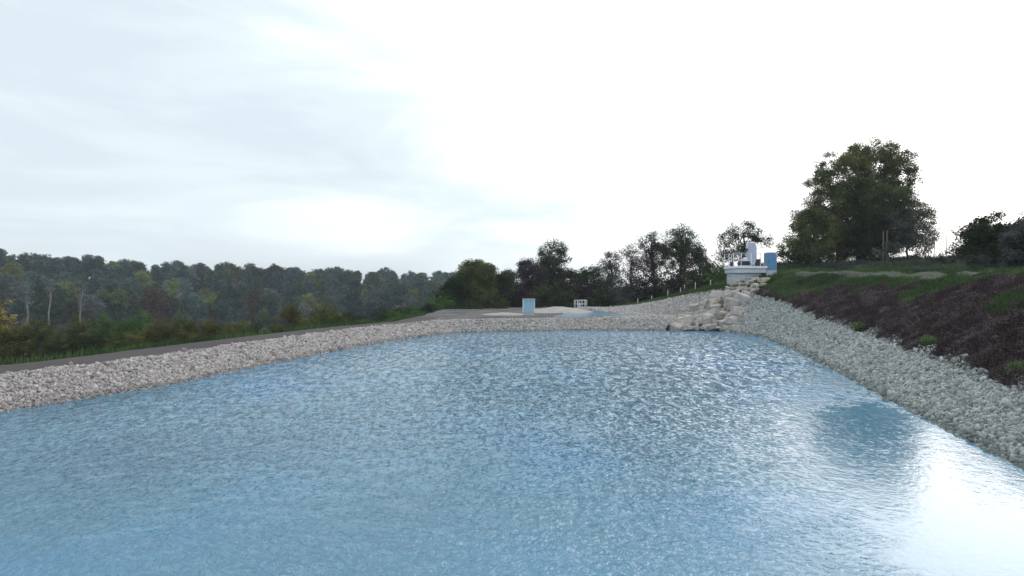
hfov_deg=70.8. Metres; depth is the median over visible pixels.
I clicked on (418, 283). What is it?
woodland tree
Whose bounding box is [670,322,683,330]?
boulder
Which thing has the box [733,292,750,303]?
boulder
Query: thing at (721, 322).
boulder
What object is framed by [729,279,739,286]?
boulder
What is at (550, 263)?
broadleaf tree
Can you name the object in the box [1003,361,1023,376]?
green shrub
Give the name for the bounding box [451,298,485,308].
shrub
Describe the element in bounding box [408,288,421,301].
woodland tree
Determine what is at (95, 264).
woodland tree
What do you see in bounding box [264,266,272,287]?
woodland tree
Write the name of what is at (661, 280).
shrub
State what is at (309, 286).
woodland tree
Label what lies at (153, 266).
woodland tree
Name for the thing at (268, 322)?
bush
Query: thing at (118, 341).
bush
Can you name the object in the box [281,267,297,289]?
woodland tree
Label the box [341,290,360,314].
woodland tree
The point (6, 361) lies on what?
verge grass
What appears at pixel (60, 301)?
woodland tree
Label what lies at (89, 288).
woodland tree
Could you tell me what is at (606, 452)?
water
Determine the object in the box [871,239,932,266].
shrub
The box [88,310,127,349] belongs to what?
bush
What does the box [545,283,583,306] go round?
shrub
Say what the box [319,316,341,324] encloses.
bush
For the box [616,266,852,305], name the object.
rough grass
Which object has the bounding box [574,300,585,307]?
guard railing
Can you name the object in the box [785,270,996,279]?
footpath
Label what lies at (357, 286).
woodland tree
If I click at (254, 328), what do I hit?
bush
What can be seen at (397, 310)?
bush
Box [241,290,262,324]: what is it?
woodland tree
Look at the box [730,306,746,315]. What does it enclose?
boulder
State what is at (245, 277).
woodland tree
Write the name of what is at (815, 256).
shrub
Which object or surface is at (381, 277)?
woodland tree
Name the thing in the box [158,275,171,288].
woodland tree
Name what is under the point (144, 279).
woodland tree
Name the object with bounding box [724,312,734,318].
boulder
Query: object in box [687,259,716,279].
broadleaf tree
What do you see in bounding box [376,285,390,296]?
woodland tree
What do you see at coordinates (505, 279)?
broadleaf tree
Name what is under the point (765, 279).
boulder
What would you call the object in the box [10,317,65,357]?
bush
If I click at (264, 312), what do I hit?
woodland tree
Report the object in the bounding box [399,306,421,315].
bush
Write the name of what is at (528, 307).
utility cabinet
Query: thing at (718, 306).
boulder
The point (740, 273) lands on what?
platform
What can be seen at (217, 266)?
woodland tree
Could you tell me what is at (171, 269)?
woodland tree
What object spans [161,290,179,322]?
woodland tree
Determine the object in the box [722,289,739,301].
boulder
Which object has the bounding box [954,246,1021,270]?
shrub
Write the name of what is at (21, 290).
woodland tree
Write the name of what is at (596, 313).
pool water
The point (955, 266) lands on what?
meadow grass
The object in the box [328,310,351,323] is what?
bush
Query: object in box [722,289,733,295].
boulder
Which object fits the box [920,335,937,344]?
green shrub
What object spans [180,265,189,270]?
woodland tree
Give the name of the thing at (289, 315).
bush
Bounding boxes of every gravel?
[0,320,459,412]
[431,289,764,332]
[668,289,1023,469]
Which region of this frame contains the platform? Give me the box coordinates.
[724,253,766,284]
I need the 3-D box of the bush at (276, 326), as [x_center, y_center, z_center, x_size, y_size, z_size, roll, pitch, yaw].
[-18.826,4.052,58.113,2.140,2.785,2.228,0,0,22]
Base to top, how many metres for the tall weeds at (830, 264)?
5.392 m
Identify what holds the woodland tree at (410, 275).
on the ground at (451, 313)
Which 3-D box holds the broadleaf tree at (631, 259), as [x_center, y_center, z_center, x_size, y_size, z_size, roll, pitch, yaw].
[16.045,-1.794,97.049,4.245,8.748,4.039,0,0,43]
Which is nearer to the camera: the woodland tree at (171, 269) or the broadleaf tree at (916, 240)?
the broadleaf tree at (916, 240)
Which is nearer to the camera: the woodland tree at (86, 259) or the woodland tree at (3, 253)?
the woodland tree at (3, 253)
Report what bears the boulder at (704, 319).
on the ground at (451, 313)
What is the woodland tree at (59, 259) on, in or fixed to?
on the ground at (451, 313)
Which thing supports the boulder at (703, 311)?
on the ground at (451, 313)
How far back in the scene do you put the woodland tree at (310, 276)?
275.35 m
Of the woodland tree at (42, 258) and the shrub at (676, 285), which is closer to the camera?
the shrub at (676, 285)
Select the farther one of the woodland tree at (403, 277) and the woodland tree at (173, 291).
the woodland tree at (403, 277)
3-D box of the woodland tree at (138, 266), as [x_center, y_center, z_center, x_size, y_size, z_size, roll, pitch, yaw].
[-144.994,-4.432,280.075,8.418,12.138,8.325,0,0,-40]
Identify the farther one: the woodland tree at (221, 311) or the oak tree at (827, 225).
the woodland tree at (221, 311)
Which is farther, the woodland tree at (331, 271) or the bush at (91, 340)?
the woodland tree at (331, 271)
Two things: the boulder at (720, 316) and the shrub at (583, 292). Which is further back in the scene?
the shrub at (583, 292)
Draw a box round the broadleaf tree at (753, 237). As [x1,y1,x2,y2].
[712,220,774,264]
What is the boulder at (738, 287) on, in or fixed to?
on the ground at (451, 313)
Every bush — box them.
[0,299,18,333]
[0,319,59,361]
[0,322,34,361]
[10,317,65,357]
[42,328,87,357]
[57,312,110,355]
[58,323,74,333]
[71,334,121,353]
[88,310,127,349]
[103,331,148,348]
[112,308,154,347]
[133,318,180,345]
[150,333,175,343]
[155,313,199,342]
[170,331,200,341]
[193,317,232,338]
[196,323,210,336]
[216,324,240,337]
[223,319,251,335]
[234,318,253,334]
[247,322,264,332]
[262,316,280,330]
[268,315,293,329]
[268,323,285,330]
[273,304,307,327]
[299,314,320,326]
[302,319,314,327]
[308,300,338,324]
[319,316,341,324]
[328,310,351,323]
[340,312,361,323]
[370,304,393,319]
[374,312,388,321]
[385,305,407,316]
[385,310,400,320]
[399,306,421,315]
[417,303,436,313]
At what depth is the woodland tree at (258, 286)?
251.22 m
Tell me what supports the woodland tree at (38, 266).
on the ground at (451, 313)
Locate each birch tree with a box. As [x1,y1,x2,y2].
[18,277,34,325]
[40,275,57,324]
[70,277,88,325]
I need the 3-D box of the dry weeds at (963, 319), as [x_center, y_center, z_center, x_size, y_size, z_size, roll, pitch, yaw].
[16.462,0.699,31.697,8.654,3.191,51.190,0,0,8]
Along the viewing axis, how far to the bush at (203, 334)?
82.13 m
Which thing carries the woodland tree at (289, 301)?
on the ground at (451, 313)
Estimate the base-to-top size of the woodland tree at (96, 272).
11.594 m
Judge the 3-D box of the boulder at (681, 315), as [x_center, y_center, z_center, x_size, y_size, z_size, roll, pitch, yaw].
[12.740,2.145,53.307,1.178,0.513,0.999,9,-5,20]
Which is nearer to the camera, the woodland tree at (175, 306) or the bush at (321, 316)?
the bush at (321, 316)
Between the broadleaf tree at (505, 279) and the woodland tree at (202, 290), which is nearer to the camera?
the broadleaf tree at (505, 279)
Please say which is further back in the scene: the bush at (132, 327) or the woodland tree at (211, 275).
the woodland tree at (211, 275)
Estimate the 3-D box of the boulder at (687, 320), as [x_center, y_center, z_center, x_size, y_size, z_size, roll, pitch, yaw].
[12.408,2.420,51.425,1.138,0.800,0.989,-4,-4,19]
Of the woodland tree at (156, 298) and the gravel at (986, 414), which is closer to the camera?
the gravel at (986, 414)
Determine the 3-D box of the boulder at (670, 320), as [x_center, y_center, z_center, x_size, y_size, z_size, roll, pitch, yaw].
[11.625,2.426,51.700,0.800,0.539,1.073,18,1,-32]
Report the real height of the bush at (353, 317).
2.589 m
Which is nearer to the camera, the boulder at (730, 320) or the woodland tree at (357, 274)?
the boulder at (730, 320)
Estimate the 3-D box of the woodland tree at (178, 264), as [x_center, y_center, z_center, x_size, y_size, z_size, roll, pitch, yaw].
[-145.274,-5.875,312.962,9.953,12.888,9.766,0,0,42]
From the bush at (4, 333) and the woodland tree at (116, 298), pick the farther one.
the woodland tree at (116, 298)
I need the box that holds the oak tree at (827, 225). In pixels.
[776,133,943,265]
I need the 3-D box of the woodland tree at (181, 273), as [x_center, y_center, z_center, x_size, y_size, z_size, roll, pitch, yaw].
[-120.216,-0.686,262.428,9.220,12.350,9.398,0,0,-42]
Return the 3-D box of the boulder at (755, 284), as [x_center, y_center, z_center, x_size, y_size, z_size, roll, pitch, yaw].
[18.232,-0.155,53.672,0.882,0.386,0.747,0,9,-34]
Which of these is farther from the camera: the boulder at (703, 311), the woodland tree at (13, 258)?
the woodland tree at (13, 258)
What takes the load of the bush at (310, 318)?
on the ground at (451, 313)
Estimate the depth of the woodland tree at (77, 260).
301.23 m
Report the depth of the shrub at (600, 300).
89.18 m
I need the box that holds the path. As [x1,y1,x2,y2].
[0,317,437,373]
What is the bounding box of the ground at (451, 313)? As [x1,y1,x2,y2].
[0,268,1023,413]
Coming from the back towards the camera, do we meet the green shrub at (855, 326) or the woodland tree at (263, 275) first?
the woodland tree at (263, 275)
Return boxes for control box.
[764,252,776,275]
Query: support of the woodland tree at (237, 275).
on the ground at (451, 313)
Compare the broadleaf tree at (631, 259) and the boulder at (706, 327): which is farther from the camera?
the broadleaf tree at (631, 259)
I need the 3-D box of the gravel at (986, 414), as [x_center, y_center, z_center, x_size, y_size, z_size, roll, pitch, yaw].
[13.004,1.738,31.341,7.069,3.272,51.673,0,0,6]
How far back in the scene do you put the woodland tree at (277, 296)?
249.02 m
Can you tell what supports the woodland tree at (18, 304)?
on the ground at (451, 313)
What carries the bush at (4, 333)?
on the ground at (451, 313)
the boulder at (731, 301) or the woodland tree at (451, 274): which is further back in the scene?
the woodland tree at (451, 274)
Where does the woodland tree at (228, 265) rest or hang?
on the ground at (451, 313)
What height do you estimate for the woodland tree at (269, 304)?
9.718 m
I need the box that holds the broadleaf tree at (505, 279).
[493,269,518,302]
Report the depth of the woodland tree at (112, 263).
304.49 m
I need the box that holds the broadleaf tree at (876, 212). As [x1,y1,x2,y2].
[842,187,919,260]
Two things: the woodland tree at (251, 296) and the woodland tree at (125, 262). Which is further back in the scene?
the woodland tree at (125, 262)
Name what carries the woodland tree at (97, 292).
on the ground at (451, 313)
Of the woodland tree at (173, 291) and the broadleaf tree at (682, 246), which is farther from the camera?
the woodland tree at (173, 291)
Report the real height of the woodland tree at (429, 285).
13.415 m
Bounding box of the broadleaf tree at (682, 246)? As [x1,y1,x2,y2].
[655,222,711,270]
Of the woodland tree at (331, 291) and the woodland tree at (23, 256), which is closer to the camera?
the woodland tree at (331, 291)
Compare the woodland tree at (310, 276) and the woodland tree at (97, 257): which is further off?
the woodland tree at (97, 257)
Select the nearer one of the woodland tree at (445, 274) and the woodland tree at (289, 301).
the woodland tree at (289, 301)
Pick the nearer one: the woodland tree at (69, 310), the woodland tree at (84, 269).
the woodland tree at (69, 310)
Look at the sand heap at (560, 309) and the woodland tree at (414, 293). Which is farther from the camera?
the woodland tree at (414, 293)
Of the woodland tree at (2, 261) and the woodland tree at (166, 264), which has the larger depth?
the woodland tree at (166, 264)
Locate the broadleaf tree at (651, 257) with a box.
[632,231,672,275]
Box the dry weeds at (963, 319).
[710,272,1023,391]
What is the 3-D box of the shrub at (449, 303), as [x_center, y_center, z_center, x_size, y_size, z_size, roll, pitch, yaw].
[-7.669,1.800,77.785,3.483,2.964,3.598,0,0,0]
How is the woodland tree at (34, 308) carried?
on the ground at (451, 313)
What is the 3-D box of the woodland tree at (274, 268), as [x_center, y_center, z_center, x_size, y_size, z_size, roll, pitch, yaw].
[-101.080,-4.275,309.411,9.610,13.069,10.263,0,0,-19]
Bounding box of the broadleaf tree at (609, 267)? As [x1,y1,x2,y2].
[593,251,625,303]
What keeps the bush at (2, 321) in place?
on the ground at (451, 313)
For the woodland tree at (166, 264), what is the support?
on the ground at (451, 313)
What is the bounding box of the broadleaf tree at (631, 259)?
[615,243,644,280]
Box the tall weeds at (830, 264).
[668,253,1023,293]
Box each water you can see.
[0,330,1023,575]
[551,309,633,316]
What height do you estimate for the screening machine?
1.963 m
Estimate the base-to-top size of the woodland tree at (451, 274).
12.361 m
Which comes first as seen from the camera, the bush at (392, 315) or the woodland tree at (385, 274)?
the bush at (392, 315)
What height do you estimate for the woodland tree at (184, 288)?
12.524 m
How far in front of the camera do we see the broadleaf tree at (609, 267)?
91.63 m
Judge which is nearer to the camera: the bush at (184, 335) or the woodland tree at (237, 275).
the bush at (184, 335)
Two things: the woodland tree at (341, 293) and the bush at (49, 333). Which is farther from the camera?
the woodland tree at (341, 293)
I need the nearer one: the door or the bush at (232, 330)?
the door
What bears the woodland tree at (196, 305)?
on the ground at (451, 313)
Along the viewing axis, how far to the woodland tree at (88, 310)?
200.41 m
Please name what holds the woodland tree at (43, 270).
on the ground at (451, 313)
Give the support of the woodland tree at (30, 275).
on the ground at (451, 313)
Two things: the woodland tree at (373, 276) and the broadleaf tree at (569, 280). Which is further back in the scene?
the woodland tree at (373, 276)
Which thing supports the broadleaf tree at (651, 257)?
on the ground at (451, 313)
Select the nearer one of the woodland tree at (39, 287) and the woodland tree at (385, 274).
the woodland tree at (39, 287)
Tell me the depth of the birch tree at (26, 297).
169.92 m
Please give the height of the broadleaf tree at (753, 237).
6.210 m
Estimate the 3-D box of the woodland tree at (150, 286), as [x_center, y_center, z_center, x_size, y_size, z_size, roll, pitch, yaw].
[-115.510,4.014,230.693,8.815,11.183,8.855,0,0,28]
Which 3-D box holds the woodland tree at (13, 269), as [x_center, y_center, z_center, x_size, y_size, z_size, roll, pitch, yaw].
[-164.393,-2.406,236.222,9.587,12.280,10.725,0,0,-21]
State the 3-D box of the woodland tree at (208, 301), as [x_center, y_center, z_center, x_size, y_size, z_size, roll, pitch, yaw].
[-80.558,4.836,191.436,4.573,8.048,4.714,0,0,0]
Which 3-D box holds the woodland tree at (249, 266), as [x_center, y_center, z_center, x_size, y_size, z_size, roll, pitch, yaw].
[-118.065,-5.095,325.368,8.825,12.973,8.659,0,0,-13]
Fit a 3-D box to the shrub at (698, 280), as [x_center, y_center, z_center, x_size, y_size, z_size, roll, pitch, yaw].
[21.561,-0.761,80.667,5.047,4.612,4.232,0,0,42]
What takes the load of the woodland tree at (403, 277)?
on the ground at (451, 313)
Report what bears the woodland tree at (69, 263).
on the ground at (451, 313)
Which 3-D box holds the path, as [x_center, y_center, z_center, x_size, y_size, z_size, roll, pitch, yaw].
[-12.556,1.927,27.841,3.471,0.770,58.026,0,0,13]
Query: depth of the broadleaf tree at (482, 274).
84.33 m
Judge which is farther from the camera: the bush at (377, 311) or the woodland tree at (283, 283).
the woodland tree at (283, 283)
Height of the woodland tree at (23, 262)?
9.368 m
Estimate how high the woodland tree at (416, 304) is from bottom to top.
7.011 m
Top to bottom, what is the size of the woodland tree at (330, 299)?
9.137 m
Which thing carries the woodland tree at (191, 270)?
on the ground at (451, 313)
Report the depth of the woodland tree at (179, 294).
229.90 m
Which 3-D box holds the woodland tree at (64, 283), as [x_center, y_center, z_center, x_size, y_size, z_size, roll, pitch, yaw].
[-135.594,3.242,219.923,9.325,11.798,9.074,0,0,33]
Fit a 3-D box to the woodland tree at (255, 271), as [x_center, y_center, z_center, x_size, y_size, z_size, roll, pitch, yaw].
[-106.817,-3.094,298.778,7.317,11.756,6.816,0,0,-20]
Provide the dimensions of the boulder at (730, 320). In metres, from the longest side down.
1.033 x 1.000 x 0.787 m
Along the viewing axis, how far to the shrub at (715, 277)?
75.94 m
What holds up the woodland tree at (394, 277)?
on the ground at (451, 313)
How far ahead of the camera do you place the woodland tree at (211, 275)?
265.28 m
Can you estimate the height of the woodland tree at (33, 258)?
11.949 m
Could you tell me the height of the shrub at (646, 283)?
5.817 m
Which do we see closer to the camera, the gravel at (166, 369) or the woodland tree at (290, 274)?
the gravel at (166, 369)
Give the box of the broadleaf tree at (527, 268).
[513,257,549,303]
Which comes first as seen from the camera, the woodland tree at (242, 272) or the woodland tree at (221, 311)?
the woodland tree at (221, 311)
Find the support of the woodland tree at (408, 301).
on the ground at (451, 313)
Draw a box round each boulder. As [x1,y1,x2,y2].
[666,317,677,323]
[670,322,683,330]
[676,314,690,317]
[678,316,693,325]
[681,325,693,330]
[689,303,698,311]
[693,320,699,325]
[696,314,713,324]
[698,309,707,313]
[699,299,707,305]
[702,324,717,330]
[706,308,719,315]
[708,298,722,307]
[709,290,722,297]
[709,304,721,309]
[715,314,724,318]
[718,319,725,325]
[720,324,728,330]
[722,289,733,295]
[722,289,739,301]
[724,297,739,308]
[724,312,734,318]
[725,316,738,324]
[728,325,740,330]
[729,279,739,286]
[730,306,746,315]
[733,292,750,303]
[736,286,746,290]
[743,279,753,285]
[750,283,759,287]
[757,277,770,282]
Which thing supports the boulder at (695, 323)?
on the ground at (451, 313)
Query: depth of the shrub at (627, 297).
87.09 m
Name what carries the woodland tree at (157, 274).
on the ground at (451, 313)
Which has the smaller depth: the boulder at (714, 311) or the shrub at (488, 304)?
the boulder at (714, 311)
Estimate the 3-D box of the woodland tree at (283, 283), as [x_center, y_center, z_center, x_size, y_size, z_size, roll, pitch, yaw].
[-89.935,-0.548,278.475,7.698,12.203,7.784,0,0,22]
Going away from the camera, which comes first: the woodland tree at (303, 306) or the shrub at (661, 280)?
the shrub at (661, 280)
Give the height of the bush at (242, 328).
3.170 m
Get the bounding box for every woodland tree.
[0,248,11,260]
[0,250,8,266]
[0,262,27,281]
[0,275,28,317]
[0,293,8,323]
[5,298,31,330]
[7,254,17,262]
[17,252,31,265]
[17,259,32,277]
[17,281,36,307]
[21,270,40,298]
[27,252,38,270]
[29,298,51,327]
[31,260,45,275]
[31,271,57,296]
[31,285,75,329]
[32,254,58,265]
[39,267,53,278]
[42,258,61,283]
[54,257,65,270]
[55,279,84,316]
[59,284,82,325]
[60,256,79,277]
[74,257,80,278]
[76,294,106,326]
[77,263,93,279]
[78,254,95,280]
[79,283,95,308]
[88,258,107,277]
[89,268,102,294]
[93,255,104,266]
[93,287,105,316]
[96,282,128,321]
[98,287,129,320]
[102,261,117,269]
[104,280,120,311]
[114,258,132,276]
[117,264,137,287]
[119,279,142,315]
[130,270,156,288]
[131,261,151,278]
[134,286,170,327]
[141,283,164,309]
[149,264,160,283]
[151,267,170,284]
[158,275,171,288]
[159,262,169,272]
[161,279,183,314]
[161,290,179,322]
[164,277,180,316]
[166,265,177,278]
[168,260,184,269]
[170,269,195,291]
[174,277,193,312]
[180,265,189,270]
[184,266,200,289]
[185,292,208,325]
[192,262,205,291]
[198,288,211,312]
[200,292,218,319]
[202,269,220,287]
[206,291,231,323]
[210,268,234,285]
[213,262,223,272]
[214,301,233,323]
[215,282,243,322]
[223,261,238,270]
[227,265,241,280]
[231,279,245,295]
[236,308,248,325]
[238,266,243,284]
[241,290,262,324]
[242,269,251,287]
[243,263,256,271]
[247,266,262,290]
[248,278,265,308]
[256,294,279,324]
[256,308,269,323]
[257,267,267,287]
[261,288,282,311]
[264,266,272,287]
[266,263,284,288]
[268,271,289,300]
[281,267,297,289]
[281,295,300,321]
[294,267,302,282]
[297,279,319,300]
[297,302,311,320]
[299,292,321,320]
[300,271,321,299]
[314,268,333,300]
[317,296,339,317]
[324,287,342,311]
[327,266,343,290]
[332,271,357,290]
[333,285,349,312]
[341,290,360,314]
[348,279,363,297]
[353,270,362,282]
[359,284,381,315]
[361,277,368,287]
[362,288,388,315]
[364,271,383,287]
[376,272,384,288]
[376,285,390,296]
[377,267,391,285]
[387,273,399,285]
[387,281,411,309]
[400,273,407,282]
[401,296,416,308]
[407,273,414,282]
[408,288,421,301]
[409,276,424,302]
[409,300,422,311]
[415,272,428,294]
[419,280,440,312]
[422,288,438,306]
[429,271,446,284]
[441,272,448,278]
[447,272,456,279]
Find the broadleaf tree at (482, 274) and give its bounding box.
[455,258,507,306]
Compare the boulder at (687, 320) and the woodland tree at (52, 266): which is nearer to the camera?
the boulder at (687, 320)
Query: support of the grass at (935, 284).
on the ground at (451, 313)
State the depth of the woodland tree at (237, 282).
266.04 m
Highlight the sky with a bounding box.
[0,0,1023,287]
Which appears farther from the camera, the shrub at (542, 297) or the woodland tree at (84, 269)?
the woodland tree at (84, 269)
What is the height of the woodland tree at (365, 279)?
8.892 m
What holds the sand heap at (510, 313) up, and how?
on the ground at (451, 313)
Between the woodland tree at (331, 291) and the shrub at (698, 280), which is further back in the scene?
the woodland tree at (331, 291)
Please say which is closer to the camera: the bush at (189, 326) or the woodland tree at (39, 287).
the bush at (189, 326)
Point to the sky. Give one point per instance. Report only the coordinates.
(402, 136)
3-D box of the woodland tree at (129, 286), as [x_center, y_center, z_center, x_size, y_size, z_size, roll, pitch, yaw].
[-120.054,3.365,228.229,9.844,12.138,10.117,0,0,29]
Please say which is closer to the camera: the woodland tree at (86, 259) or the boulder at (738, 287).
the boulder at (738, 287)
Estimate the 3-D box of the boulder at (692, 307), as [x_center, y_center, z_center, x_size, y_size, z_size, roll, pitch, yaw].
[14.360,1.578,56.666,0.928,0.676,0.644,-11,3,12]
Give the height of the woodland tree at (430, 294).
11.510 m
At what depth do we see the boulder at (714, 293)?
55.47 m
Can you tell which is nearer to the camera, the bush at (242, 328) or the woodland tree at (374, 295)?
the bush at (242, 328)
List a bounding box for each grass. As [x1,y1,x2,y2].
[0,311,425,364]
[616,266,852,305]
[686,271,1023,313]
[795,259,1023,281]
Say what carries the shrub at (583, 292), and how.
on the ground at (451, 313)
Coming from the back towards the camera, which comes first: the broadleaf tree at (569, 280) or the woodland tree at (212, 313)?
the woodland tree at (212, 313)
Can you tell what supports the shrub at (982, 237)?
on the ground at (451, 313)
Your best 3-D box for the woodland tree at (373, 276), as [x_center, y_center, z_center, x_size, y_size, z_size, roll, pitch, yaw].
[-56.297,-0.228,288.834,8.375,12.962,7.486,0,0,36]
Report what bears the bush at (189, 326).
on the ground at (451, 313)
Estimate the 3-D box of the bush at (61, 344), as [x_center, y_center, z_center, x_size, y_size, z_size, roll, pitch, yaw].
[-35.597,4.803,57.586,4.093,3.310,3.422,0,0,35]
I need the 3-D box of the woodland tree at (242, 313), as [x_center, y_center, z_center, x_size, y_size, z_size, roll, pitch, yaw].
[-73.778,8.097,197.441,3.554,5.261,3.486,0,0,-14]
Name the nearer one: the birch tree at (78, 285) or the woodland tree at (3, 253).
the birch tree at (78, 285)
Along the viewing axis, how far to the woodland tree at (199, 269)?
293.13 m
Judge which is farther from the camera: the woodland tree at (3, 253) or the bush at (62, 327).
the woodland tree at (3, 253)
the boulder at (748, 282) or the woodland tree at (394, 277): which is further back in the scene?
the woodland tree at (394, 277)
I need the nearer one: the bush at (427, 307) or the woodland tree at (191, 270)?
the bush at (427, 307)
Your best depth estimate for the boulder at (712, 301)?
54.18 m
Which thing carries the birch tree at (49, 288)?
on the ground at (451, 313)
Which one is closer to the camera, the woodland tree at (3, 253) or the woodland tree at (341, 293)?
the woodland tree at (341, 293)
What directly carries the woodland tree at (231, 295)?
on the ground at (451, 313)
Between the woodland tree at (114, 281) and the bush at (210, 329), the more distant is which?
the woodland tree at (114, 281)
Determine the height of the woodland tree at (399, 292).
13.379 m
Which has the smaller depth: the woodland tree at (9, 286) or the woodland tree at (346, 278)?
the woodland tree at (9, 286)
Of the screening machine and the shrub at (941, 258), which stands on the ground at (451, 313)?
the shrub at (941, 258)
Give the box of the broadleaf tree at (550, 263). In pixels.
[531,238,571,305]
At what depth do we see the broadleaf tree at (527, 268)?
91.03 m
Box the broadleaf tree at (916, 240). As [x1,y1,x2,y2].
[884,202,937,260]
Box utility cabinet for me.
[523,299,534,315]
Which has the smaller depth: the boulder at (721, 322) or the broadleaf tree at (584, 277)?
the boulder at (721, 322)
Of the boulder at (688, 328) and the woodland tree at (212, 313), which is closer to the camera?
the boulder at (688, 328)
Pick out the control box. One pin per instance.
(770, 260)
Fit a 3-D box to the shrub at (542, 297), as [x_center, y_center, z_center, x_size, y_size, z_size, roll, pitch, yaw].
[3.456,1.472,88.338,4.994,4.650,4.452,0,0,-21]
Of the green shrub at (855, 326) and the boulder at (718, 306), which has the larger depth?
the boulder at (718, 306)
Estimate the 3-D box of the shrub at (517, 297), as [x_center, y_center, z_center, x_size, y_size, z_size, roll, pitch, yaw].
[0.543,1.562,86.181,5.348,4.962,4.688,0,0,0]
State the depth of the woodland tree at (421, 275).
308.60 m
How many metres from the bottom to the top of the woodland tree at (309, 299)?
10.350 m
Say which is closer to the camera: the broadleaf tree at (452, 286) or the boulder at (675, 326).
the boulder at (675, 326)
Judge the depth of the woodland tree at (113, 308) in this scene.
213.00 m
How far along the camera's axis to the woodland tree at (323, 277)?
286.28 m
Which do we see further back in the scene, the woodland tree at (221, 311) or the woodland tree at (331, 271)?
the woodland tree at (331, 271)
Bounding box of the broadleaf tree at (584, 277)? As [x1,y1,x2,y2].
[568,264,606,306]
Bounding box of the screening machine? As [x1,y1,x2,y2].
[730,242,759,265]
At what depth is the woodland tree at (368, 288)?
248.46 m
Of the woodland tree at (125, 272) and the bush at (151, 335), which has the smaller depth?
the bush at (151, 335)
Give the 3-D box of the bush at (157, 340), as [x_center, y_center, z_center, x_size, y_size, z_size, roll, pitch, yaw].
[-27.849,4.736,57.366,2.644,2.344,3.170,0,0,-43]
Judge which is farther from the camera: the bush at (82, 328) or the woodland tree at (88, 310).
the woodland tree at (88, 310)
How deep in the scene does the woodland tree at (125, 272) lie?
256.23 m
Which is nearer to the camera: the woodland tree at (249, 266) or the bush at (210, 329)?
the bush at (210, 329)
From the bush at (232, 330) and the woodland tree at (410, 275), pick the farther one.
the woodland tree at (410, 275)
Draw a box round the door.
[767,254,775,268]
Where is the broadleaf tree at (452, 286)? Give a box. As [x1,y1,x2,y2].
[432,270,473,307]
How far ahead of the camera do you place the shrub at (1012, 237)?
41.65 m
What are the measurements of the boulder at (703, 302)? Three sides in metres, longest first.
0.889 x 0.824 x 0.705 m
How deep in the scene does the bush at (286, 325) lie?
62.69 m
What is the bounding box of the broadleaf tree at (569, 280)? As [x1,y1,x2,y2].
[559,267,580,297]
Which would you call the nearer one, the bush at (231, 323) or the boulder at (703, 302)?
the boulder at (703, 302)
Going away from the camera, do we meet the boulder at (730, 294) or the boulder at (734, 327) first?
the boulder at (734, 327)
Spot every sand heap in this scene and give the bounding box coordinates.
[481,312,522,315]
[534,306,591,313]
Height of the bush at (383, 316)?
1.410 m
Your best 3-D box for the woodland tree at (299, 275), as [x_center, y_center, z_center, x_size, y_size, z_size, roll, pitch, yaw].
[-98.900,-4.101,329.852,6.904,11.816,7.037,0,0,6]
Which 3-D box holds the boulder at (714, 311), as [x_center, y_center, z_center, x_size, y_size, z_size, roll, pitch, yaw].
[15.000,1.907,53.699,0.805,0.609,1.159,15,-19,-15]
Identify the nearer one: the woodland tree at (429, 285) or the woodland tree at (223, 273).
the woodland tree at (429, 285)
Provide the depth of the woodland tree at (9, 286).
208.53 m
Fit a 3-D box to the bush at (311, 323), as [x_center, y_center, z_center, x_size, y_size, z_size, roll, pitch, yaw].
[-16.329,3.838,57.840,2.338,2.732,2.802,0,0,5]
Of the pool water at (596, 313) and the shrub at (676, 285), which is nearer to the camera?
the pool water at (596, 313)
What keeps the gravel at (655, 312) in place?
on the ground at (451, 313)
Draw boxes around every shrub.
[425,291,455,311]
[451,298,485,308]
[471,293,510,308]
[497,281,538,306]
[521,282,559,307]
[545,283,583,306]
[563,280,596,306]
[581,280,621,306]
[602,272,647,305]
[624,267,664,301]
[645,264,683,298]
[663,264,697,293]
[677,261,717,289]
[701,262,728,283]
[775,238,831,269]
[850,321,864,330]
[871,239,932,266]
[915,249,960,263]
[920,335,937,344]
[945,210,1014,267]
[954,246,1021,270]
[988,211,1023,267]
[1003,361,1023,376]
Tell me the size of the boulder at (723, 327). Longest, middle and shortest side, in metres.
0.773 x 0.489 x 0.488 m
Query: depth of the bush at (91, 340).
56.98 m
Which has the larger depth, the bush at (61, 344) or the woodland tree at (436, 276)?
the woodland tree at (436, 276)
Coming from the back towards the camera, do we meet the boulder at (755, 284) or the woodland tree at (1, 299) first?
the woodland tree at (1, 299)
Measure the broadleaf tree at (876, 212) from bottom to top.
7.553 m

